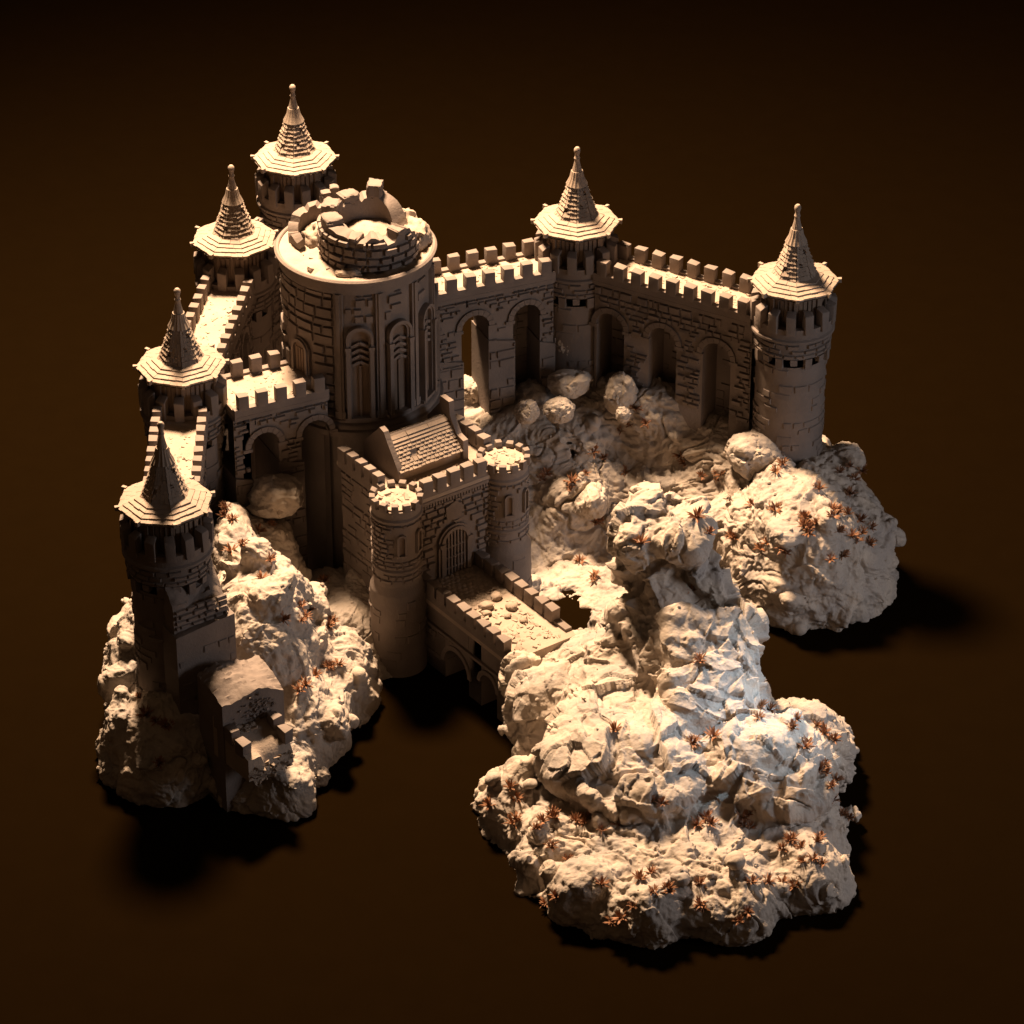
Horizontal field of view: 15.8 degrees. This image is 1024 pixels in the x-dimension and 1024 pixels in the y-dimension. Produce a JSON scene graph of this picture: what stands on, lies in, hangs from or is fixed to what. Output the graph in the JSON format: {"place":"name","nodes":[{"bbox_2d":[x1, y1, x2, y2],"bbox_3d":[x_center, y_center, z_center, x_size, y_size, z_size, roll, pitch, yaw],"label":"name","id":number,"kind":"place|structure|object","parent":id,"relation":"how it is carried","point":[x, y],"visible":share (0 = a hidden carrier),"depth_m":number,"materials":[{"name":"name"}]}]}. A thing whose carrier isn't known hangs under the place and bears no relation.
{"place":"outdoors","nodes":[
{"label":"outdoors","id":0,"kind":"place"},
{"bbox_2d":[0,0,1023,1023],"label":"ground","id":1,"kind":"structure","parent":0,"point":[882,141],"depth_m":40.26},
{"bbox_2d":[114,421,215,693],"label":"round tower","id":2,"kind":"structure","parent":1,"relation":"on","point":[166,525],"depth_m":33.81,"materials":[{"name":"stone"}]},
{"bbox_2d":[143,406,210,508],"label":"curtain wall","id":3,"kind":"structure","parent":1,"relation":"on","point":[186,441],"depth_m":35.45,"materials":[{"name":"stone"}]},
{"bbox_2d":[133,288,228,524],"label":"round tower","id":4,"kind":"structure","parent":1,"relation":"on","point":[182,379],"depth_m":35.87,"materials":[{"name":"stone"}]},
{"bbox_2d":[156,558,236,714],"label":"ruined wall","id":5,"kind":"structure","parent":1,"relation":"on","point":[198,633],"depth_m":34.19,"materials":[{"name":"stone"}]},
{"bbox_2d":[186,275,255,478],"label":"curtain wall","id":6,"kind":"structure","parent":1,"relation":"on","point":[222,321],"depth_m":37.67,"materials":[{"name":"stone"}]},
{"bbox_2d":[190,165,278,364],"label":"round tower","id":7,"kind":"structure","parent":1,"relation":"on","point":[233,245],"depth_m":38.09,"materials":[{"name":"stone"}]},
{"bbox_2d":[197,655,284,811],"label":"broken pier","id":8,"kind":"structure","parent":1,"relation":"on","point":[236,692],"depth_m":34.16,"materials":[{"name":"stone"}]},
{"bbox_2d":[95,502,391,821],"bbox_3d":[-2.520,1.069,35.714,2.644,1.898,4.224,9,33,15],"label":"rock outcrop","id":9,"kind":"object","parent":1,"relation":"on","point":[328,713],"visible":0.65,"depth_m":34.83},
{"bbox_2d":[135,705,154,717],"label":"spiky tuft","id":10,"kind":"object","parent":9,"relation":"on","point":[144,710],"visible":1,"depth_m":34.46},
{"bbox_2d":[152,755,164,768],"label":"spiky tuft","id":11,"kind":"object","parent":9,"relation":"on","point":[160,759],"visible":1,"depth_m":34.24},
{"bbox_2d":[158,716,173,730],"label":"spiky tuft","id":12,"kind":"object","parent":9,"relation":"on","point":[162,723],"visible":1,"depth_m":34.37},
{"bbox_2d":[217,500,230,510],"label":"spiky tuft","id":13,"kind":"object","parent":9,"relation":"on","point":[223,505],"visible":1,"depth_m":36.01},
{"bbox_2d":[221,543,238,554],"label":"spiky tuft","id":14,"kind":"object","parent":9,"relation":"on","point":[229,549],"visible":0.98,"depth_m":35.57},
{"bbox_2d":[213,705,294,785],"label":"fallen wall","id":15,"kind":"structure","parent":9,"relation":"on","point":[257,751],"depth_m":34.05,"materials":[{"name":"stone"}]},
{"bbox_2d":[254,523,268,534],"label":"spiky tuft","id":16,"kind":"object","parent":9,"relation":"on","point":[261,530],"visible":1,"depth_m":36.41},
{"bbox_2d":[254,570,268,578],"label":"spiky tuft","id":17,"kind":"object","parent":9,"relation":"on","point":[259,575],"visible":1,"depth_m":35.09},
{"bbox_2d":[266,551,276,564],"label":"spiky tuft","id":18,"kind":"object","parent":9,"relation":"on","point":[272,557],"visible":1,"depth_m":35.21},
{"bbox_2d":[246,473,303,518],"bbox_3d":[-2.342,-0.165,36.501,0.572,0.450,0.541,0,32,0],"label":"boulder","id":19,"kind":"object","parent":9,"relation":"on","point":[279,496],"visible":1,"depth_m":36.36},
{"bbox_2d":[280,611,290,625],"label":"spiky tuft","id":20,"kind":"object","parent":9,"relation":"on","point":[285,618],"visible":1,"depth_m":34.84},
{"bbox_2d":[290,681,305,693],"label":"spiky tuft","id":21,"kind":"object","parent":9,"relation":"on","point":[297,689],"visible":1,"depth_m":34.80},
{"bbox_2d":[299,676,313,688],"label":"spiky tuft","id":22,"kind":"object","parent":9,"relation":"on","point":[305,682],"visible":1,"depth_m":34.82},
{"bbox_2d":[312,666,323,677],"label":"spiky tuft","id":23,"kind":"object","parent":9,"relation":"on","point":[315,671],"visible":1,"depth_m":35.09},
{"bbox_2d":[256,217,282,360],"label":"curtain wall","id":24,"kind":"structure","parent":1,"relation":"on","point":[277,341],"depth_m":39.09,"materials":[{"name":"stone"}]},
{"bbox_2d":[221,347,337,567],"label":"curtain wall","id":25,"kind":"structure","parent":1,"relation":"on","point":[274,406],"depth_m":36.53,"materials":[{"name":"stone"}]},
{"bbox_2d":[250,84,338,232],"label":"round tower","id":26,"kind":"structure","parent":1,"relation":"on","point":[295,169],"depth_m":38.92,"materials":[{"name":"stone"}]},
{"bbox_2d":[274,178,443,570],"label":"round keep","id":27,"kind":"structure","parent":1,"relation":"on","point":[360,326],"depth_m":36.46,"materials":[{"name":"stone"}]},
{"bbox_2d":[291,336,311,376],"bbox_3d":[-2.090,-1.562,36.603,0.060,0.390,0.270,-26,41,-35],"label":"door","id":28,"kind":"structure","parent":27,"relation":"in","point":[300,349],"depth_m":36.59,"materials":[{"name":"stone"}]},
{"bbox_2d":[345,325,377,421],"bbox_3d":[-1.492,-1.370,36.427,0.320,1.050,0.112,-2,32,-3],"label":"window","id":29,"kind":"structure","parent":27,"relation":"in","point":[360,345],"depth_m":36.43,"materials":[{"name":"stone"}]},
{"bbox_2d":[385,318,415,417],"bbox_3d":[-1.109,-1.442,36.542,0.320,1.050,0.112,-20,37,-29],"label":"window","id":30,"kind":"structure","parent":27,"relation":"in","point":[400,387],"depth_m":36.55,"materials":[{"name":"stone"}]},
{"bbox_2d":[418,302,437,403],"bbox_3d":[-0.850,-1.608,36.808,0.112,1.050,0.320,13,34,20],"label":"window","id":31,"kind":"structure","parent":27,"relation":"in","point":[427,321],"depth_m":36.80,"materials":[{"name":"stone"}]},
{"bbox_2d":[435,283,439,383],"bbox_3d":[-0.790,-1.821,37.150,0.112,1.050,0.320,-4,32,-6],"label":"window","id":32,"kind":"structure","parent":27,"relation":"in","point":[437,310],"depth_m":37.02,"materials":[{"name":"stone"}]},
{"bbox_2d":[337,394,531,677],"bbox_3d":[-0.810,0.120,36.553,1.850,2.390,1.300,-21,38,-30],"label":"gatehouse","id":33,"kind":"object","parent":1,"relation":"on","point":[441,490],"visible":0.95,"depth_m":36.15,"materials":[{"name":"stone"}]},
{"bbox_2d":[433,238,555,415],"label":"curtain wall","id":34,"kind":"structure","parent":1,"relation":"on","point":[505,298],"depth_m":37.85,"materials":[{"name":"stone"}]},
{"bbox_2d":[422,551,575,722],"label":"bridge","id":35,"kind":"structure","parent":1,"relation":"on","point":[470,635],"depth_m":35.88,"materials":[{"name":"stone"}]},
{"bbox_2d":[478,600,493,609],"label":"fallen stone","id":36,"kind":"object","parent":35,"relation":"on","point":[486,605],"visible":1,"depth_m":35.86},
{"bbox_2d":[490,591,501,601],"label":"fallen stone","id":37,"kind":"object","parent":35,"relation":"on","point":[496,596],"visible":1,"depth_m":36.00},
{"bbox_2d":[505,601,517,610],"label":"fallen stone","id":38,"kind":"object","parent":35,"relation":"on","point":[510,605],"visible":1,"depth_m":35.85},
{"bbox_2d":[470,481,861,949],"bbox_3d":[1.449,1.790,33.922,3.678,2.600,4.228,0,32,0],"label":"rock outcrop","id":39,"kind":"object","parent":1,"relation":"on","point":[648,635],"visible":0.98,"depth_m":33.73,"materials":[{"name":"stone"}]},
{"bbox_2d":[478,796,496,810],"bbox_3d":[-0.222,2.672,34.001,0.139,0.098,0.179,-22,38,-31],"label":"spiky tuft","id":40,"kind":"object","parent":39,"relation":"on","point":[487,800],"visible":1,"depth_m":34.01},
{"bbox_2d":[96,392,887,940],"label":"plants","id":41,"kind":"object","parent":39,"relation":"on","point":[592,680],"visible":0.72,"depth_m":34.65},
{"bbox_2d":[502,778,517,790],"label":"spiky tuft","id":42,"kind":"object","parent":39,"relation":"on","point":[510,786],"visible":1,"depth_m":33.95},
{"bbox_2d":[501,812,521,828],"bbox_3d":[0.005,2.811,33.788,0.183,0.102,0.145,10,33,15],"label":"spiky tuft","id":43,"kind":"object","parent":39,"relation":"on","point":[510,820],"visible":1,"depth_m":33.79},
{"bbox_2d":[510,790,526,802],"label":"spiky tuft","id":44,"kind":"object","parent":39,"relation":"on","point":[519,798],"visible":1,"depth_m":33.92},
{"bbox_2d":[529,820,543,829],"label":"spiky tuft","id":45,"kind":"object","parent":39,"relation":"on","point":[537,825],"visible":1,"depth_m":33.43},
{"bbox_2d":[536,812,548,824],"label":"spiky tuft","id":46,"kind":"object","parent":39,"relation":"on","point":[540,817],"visible":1,"depth_m":33.47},
{"bbox_2d":[542,839,559,851],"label":"spiky tuft","id":47,"kind":"object","parent":39,"relation":"on","point":[552,843],"visible":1,"depth_m":33.32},
{"bbox_2d":[547,888,557,902],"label":"spiky tuft","id":48,"kind":"object","parent":39,"relation":"on","point":[554,895],"visible":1,"depth_m":32.90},
{"bbox_2d":[544,808,561,819],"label":"spiky tuft","id":49,"kind":"object","parent":39,"relation":"on","point":[554,813],"visible":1,"depth_m":33.51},
{"bbox_2d":[569,811,583,822],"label":"spiky tuft","id":50,"kind":"object","parent":39,"relation":"on","point":[574,817],"visible":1,"depth_m":33.53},
{"bbox_2d":[593,876,610,887],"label":"spiky tuft","id":51,"kind":"object","parent":39,"relation":"on","point":[602,882],"visible":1,"depth_m":32.84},
{"bbox_2d":[603,915,616,926],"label":"spiky tuft","id":52,"kind":"object","parent":39,"relation":"on","point":[609,921],"visible":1,"depth_m":32.74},
{"bbox_2d":[609,720,623,731],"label":"spiky tuft","id":53,"kind":"object","parent":39,"relation":"on","point":[613,726],"visible":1,"depth_m":33.81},
{"bbox_2d":[610,907,628,923],"bbox_3d":[0.958,3.563,32.656,0.184,0.114,0.133,-16,35,-24],"label":"spiky tuft","id":54,"kind":"object","parent":39,"relation":"on","point":[614,919],"visible":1,"depth_m":32.67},
{"bbox_2d":[632,867,647,883],"bbox_3d":[1.138,3.221,32.798,0.148,0.102,0.182,-8,33,-13],"label":"spiky tuft","id":55,"kind":"object","parent":39,"relation":"on","point":[638,875],"visible":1,"depth_m":32.80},
{"bbox_2d":[633,534,649,544],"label":"spiky tuft","id":56,"kind":"object","parent":39,"relation":"on","point":[641,540],"visible":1,"depth_m":34.36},
{"bbox_2d":[643,864,658,873],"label":"spiky tuft","id":57,"kind":"object","parent":39,"relation":"on","point":[651,869],"visible":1,"depth_m":33.00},
{"bbox_2d":[649,883,658,895],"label":"spiky tuft","id":58,"kind":"object","parent":39,"relation":"on","point":[652,889],"visible":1,"depth_m":32.66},
{"bbox_2d":[654,796,669,807],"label":"spiky tuft","id":59,"kind":"object","parent":39,"relation":"on","point":[660,800],"visible":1,"depth_m":33.31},
{"bbox_2d":[660,879,677,892],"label":"spiky tuft","id":60,"kind":"object","parent":39,"relation":"on","point":[668,884],"visible":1,"depth_m":32.71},
{"bbox_2d":[685,506,704,522],"bbox_3d":[1.727,0.003,34.462,0.190,0.122,0.226,34,46,26],"label":"spiky tuft","id":61,"kind":"object","parent":39,"relation":"on","point":[698,512],"visible":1,"depth_m":34.47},
{"bbox_2d":[684,734,705,747],"bbox_3d":[1.663,2.076,33.798,0.209,0.113,0.176,32,45,20],"label":"spiky tuft","id":62,"kind":"object","parent":39,"relation":"on","point":[694,738],"visible":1,"depth_m":33.81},
{"bbox_2d":[690,815,704,828],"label":"spiky tuft","id":63,"kind":"object","parent":39,"relation":"on","point":[695,823],"visible":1,"depth_m":33.42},
{"bbox_2d":[692,652,706,662],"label":"spiky tuft","id":64,"kind":"object","parent":39,"relation":"on","point":[699,657],"visible":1,"depth_m":34.12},
{"bbox_2d":[693,876,705,887],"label":"spiky tuft","id":65,"kind":"object","parent":39,"relation":"on","point":[702,878],"visible":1,"depth_m":32.88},
{"bbox_2d":[692,894,707,911],"bbox_3d":[1.657,3.465,32.748,0.128,0.100,0.125,14,35,21],"label":"spiky tuft","id":66,"kind":"object","parent":39,"relation":"on","point":[697,901],"visible":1,"depth_m":32.76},
{"bbox_2d":[697,809,712,823],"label":"spiky tuft","id":67,"kind":"object","parent":39,"relation":"on","point":[707,813],"visible":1,"depth_m":33.49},
{"bbox_2d":[703,726,721,740],"bbox_3d":[1.839,2.025,33.864,0.158,0.100,0.203,-15,35,-23],"label":"spiky tuft","id":68,"kind":"object","parent":39,"relation":"on","point":[712,732],"visible":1,"depth_m":33.88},
{"bbox_2d":[704,814,720,827],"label":"spiky tuft","id":69,"kind":"object","parent":39,"relation":"on","point":[708,818],"visible":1,"depth_m":33.42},
{"bbox_2d":[736,809,751,821],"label":"spiky tuft","id":70,"kind":"object","parent":39,"relation":"on","point":[742,818],"visible":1,"depth_m":33.51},
{"bbox_2d":[743,905,754,917],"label":"spiky tuft","id":71,"kind":"object","parent":39,"relation":"on","point":[746,909],"visible":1,"depth_m":32.72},
{"bbox_2d":[744,873,761,885],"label":"spiky tuft","id":72,"kind":"object","parent":39,"relation":"on","point":[753,880],"visible":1,"depth_m":32.84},
{"bbox_2d":[752,709,764,721],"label":"spiky tuft","id":73,"kind":"object","parent":39,"relation":"on","point":[759,715],"visible":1,"depth_m":33.90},
{"bbox_2d":[757,699,767,710],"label":"spiky tuft","id":74,"kind":"object","parent":39,"relation":"on","point":[762,703],"visible":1,"depth_m":34.28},
{"bbox_2d":[763,871,774,886],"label":"spiky tuft","id":75,"kind":"object","parent":39,"relation":"on","point":[768,881],"visible":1,"depth_m":33.02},
{"bbox_2d":[765,702,778,712],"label":"spiky tuft","id":76,"kind":"object","parent":39,"relation":"on","point":[770,706],"visible":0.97,"depth_m":34.46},
{"bbox_2d":[775,842,788,851],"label":"spiky tuft","id":77,"kind":"object","parent":39,"relation":"on","point":[782,845],"visible":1,"depth_m":33.28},
{"bbox_2d":[775,874,790,883],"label":"spiky tuft","id":78,"kind":"object","parent":39,"relation":"on","point":[784,877],"visible":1,"depth_m":33.10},
{"bbox_2d":[782,831,793,843],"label":"spiky tuft","id":79,"kind":"object","parent":39,"relation":"on","point":[787,837],"visible":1,"depth_m":33.33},
{"bbox_2d":[784,830,799,842],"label":"spiky tuft","id":80,"kind":"object","parent":39,"relation":"on","point":[795,839],"visible":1,"depth_m":33.33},
{"bbox_2d":[788,876,802,890],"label":"spiky tuft","id":81,"kind":"object","parent":39,"relation":"on","point":[792,887],"visible":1,"depth_m":33.09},
{"bbox_2d":[797,738,816,749],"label":"spiky tuft","id":82,"kind":"object","parent":39,"relation":"on","point":[808,746],"visible":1,"depth_m":33.78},
{"bbox_2d":[806,851,820,861],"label":"spiky tuft","id":83,"kind":"object","parent":39,"relation":"on","point":[815,857],"visible":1,"depth_m":33.12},
{"bbox_2d":[812,833,823,843],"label":"spiky tuft","id":84,"kind":"object","parent":39,"relation":"on","point":[818,838],"visible":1,"depth_m":33.23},
{"bbox_2d":[818,760,827,775],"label":"spiky tuft","id":85,"kind":"object","parent":39,"relation":"on","point":[821,768],"visible":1,"depth_m":33.81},
{"bbox_2d":[819,722,831,735],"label":"spiky tuft","id":86,"kind":"object","parent":39,"relation":"on","point":[824,729],"visible":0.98,"depth_m":34.56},
{"bbox_2d":[825,778,836,789],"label":"spiky tuft","id":87,"kind":"object","parent":39,"relation":"on","point":[833,782],"visible":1,"depth_m":33.74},
{"bbox_2d":[828,731,842,743],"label":"spiky tuft","id":88,"kind":"object","parent":39,"relation":"on","point":[835,737],"visible":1,"depth_m":34.52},
{"bbox_2d":[464,371,905,635],"bbox_3d":[1.408,-0.243,37.920,5.180,1.805,3.364,23,39,32],"label":"rock outcrop","id":89,"kind":"object","parent":1,"relation":"on","point":[839,593],"visible":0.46,"depth_m":37.69,"materials":[{"name":"stone"}]},
{"bbox_2d":[464,377,477,403],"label":"boulder","id":90,"kind":"object","parent":89,"relation":"on","point":[470,390],"visible":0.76,"depth_m":38.46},
{"bbox_2d":[513,398,539,424],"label":"boulder","id":91,"kind":"object","parent":89,"relation":"on","point":[526,410],"visible":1,"depth_m":37.83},
{"bbox_2d":[539,467,551,476],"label":"spiky tuft","id":92,"kind":"object","parent":89,"relation":"on","point":[546,470],"visible":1,"depth_m":38.09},
{"bbox_2d":[542,395,575,424],"bbox_3d":[0.483,-1.047,37.948,0.345,0.270,0.272,0,32,0],"label":"boulder","id":93,"kind":"object","parent":89,"relation":"on","point":[559,409],"visible":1,"depth_m":37.86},
{"bbox_2d":[547,368,593,398],"bbox_3d":[0.604,-1.321,38.084,0.487,0.314,0.338,0,32,0],"label":"boulder","id":94,"kind":"object","parent":89,"relation":"on","point":[570,383],"visible":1,"depth_m":37.98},
{"bbox_2d":[563,472,579,482],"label":"spiky tuft","id":95,"kind":"object","parent":89,"relation":"on","point":[571,479],"visible":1,"depth_m":37.96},
{"bbox_2d":[531,146,621,384],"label":"round tower","id":96,"kind":"structure","parent":89,"relation":"on","point":[576,238],"depth_m":37.72,"materials":[{"name":"stone"}]},
{"bbox_2d":[558,340,568,355],"bbox_3d":[0.551,-1.743,38.302,0.227,0.419,0.237,0,32,0],"label":"exposed brick","id":97,"kind":"object","parent":96,"relation":"attached to","point":[562,347],"visible":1,"depth_m":38.21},
{"bbox_2d":[573,554,586,564],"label":"spiky tuft","id":98,"kind":"object","parent":89,"relation":"on","point":[579,558],"visible":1,"depth_m":37.98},
{"bbox_2d":[603,371,637,413],"bbox_3d":[1.119,-1.229,38.027,0.365,0.489,0.338,0,32,0],"label":"boulder","id":99,"kind":"object","parent":89,"relation":"on","point":[621,389],"visible":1,"depth_m":37.90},
{"bbox_2d":[616,406,630,422],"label":"boulder","id":100,"kind":"object","parent":89,"relation":"on","point":[623,414],"visible":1,"depth_m":37.81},
{"bbox_2d":[589,240,755,437],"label":"curtain wall","id":101,"kind":"structure","parent":89,"relation":"on","point":[688,333],"depth_m":37.64,"materials":[{"name":"stone"}]},
{"bbox_2d":[723,427,785,480],"bbox_3d":[2.466,-0.609,37.518,0.647,0.455,0.517,0,32,0],"label":"boulder","id":102,"kind":"object","parent":89,"relation":"on","point":[749,454],"visible":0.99,"depth_m":37.34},
{"bbox_2d":[766,501,781,512],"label":"spiky tuft","id":103,"kind":"object","parent":89,"relation":"on","point":[773,506],"visible":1,"depth_m":36.89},
{"bbox_2d":[775,457,789,465],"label":"spiky tuft","id":104,"kind":"object","parent":89,"relation":"on","point":[782,461],"visible":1,"depth_m":37.26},
{"bbox_2d":[747,204,841,464],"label":"round tower","id":105,"kind":"structure","parent":89,"relation":"on","point":[793,303],"depth_m":36.80,"materials":[{"name":"stone"}]},
{"bbox_2d":[797,518,808,527],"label":"spiky tuft","id":106,"kind":"object","parent":89,"relation":"on","point":[802,522],"visible":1,"depth_m":36.67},
{"bbox_2d":[811,480,827,490],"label":"spiky tuft","id":107,"kind":"object","parent":89,"relation":"on","point":[819,488],"visible":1,"depth_m":36.98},
{"bbox_2d":[825,509,840,519],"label":"spiky tuft","id":108,"kind":"object","parent":89,"relation":"on","point":[833,512],"visible":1,"depth_m":36.61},
{"bbox_2d":[825,501,840,510],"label":"spiky tuft","id":109,"kind":"object","parent":89,"relation":"on","point":[833,506],"visible":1,"depth_m":36.72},
{"bbox_2d":[834,521,846,532],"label":"spiky tuft","id":110,"kind":"object","parent":89,"relation":"on","point":[840,529],"visible":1,"depth_m":36.73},
{"bbox_2d":[844,485,858,498],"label":"spiky tuft","id":111,"kind":"object","parent":89,"relation":"on","point":[849,490],"visible":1,"depth_m":37.24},
{"bbox_2d":[846,528,859,538],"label":"spiky tuft","id":112,"kind":"object","parent":89,"relation":"on","point":[853,535],"visible":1,"depth_m":36.86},
{"bbox_2d":[847,472,860,480],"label":"spiky tuft","id":113,"kind":"object","parent":89,"relation":"on","point":[855,475],"visible":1,"depth_m":37.52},
{"bbox_2d":[855,513,867,522],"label":"spiky tuft","id":114,"kind":"object","parent":89,"relation":"on","point":[861,518],"visible":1,"depth_m":37.03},
{"bbox_2d":[865,536,877,547],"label":"spiky tuft","id":115,"kind":"object","parent":89,"relation":"on","point":[870,541],"visible":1,"depth_m":37.03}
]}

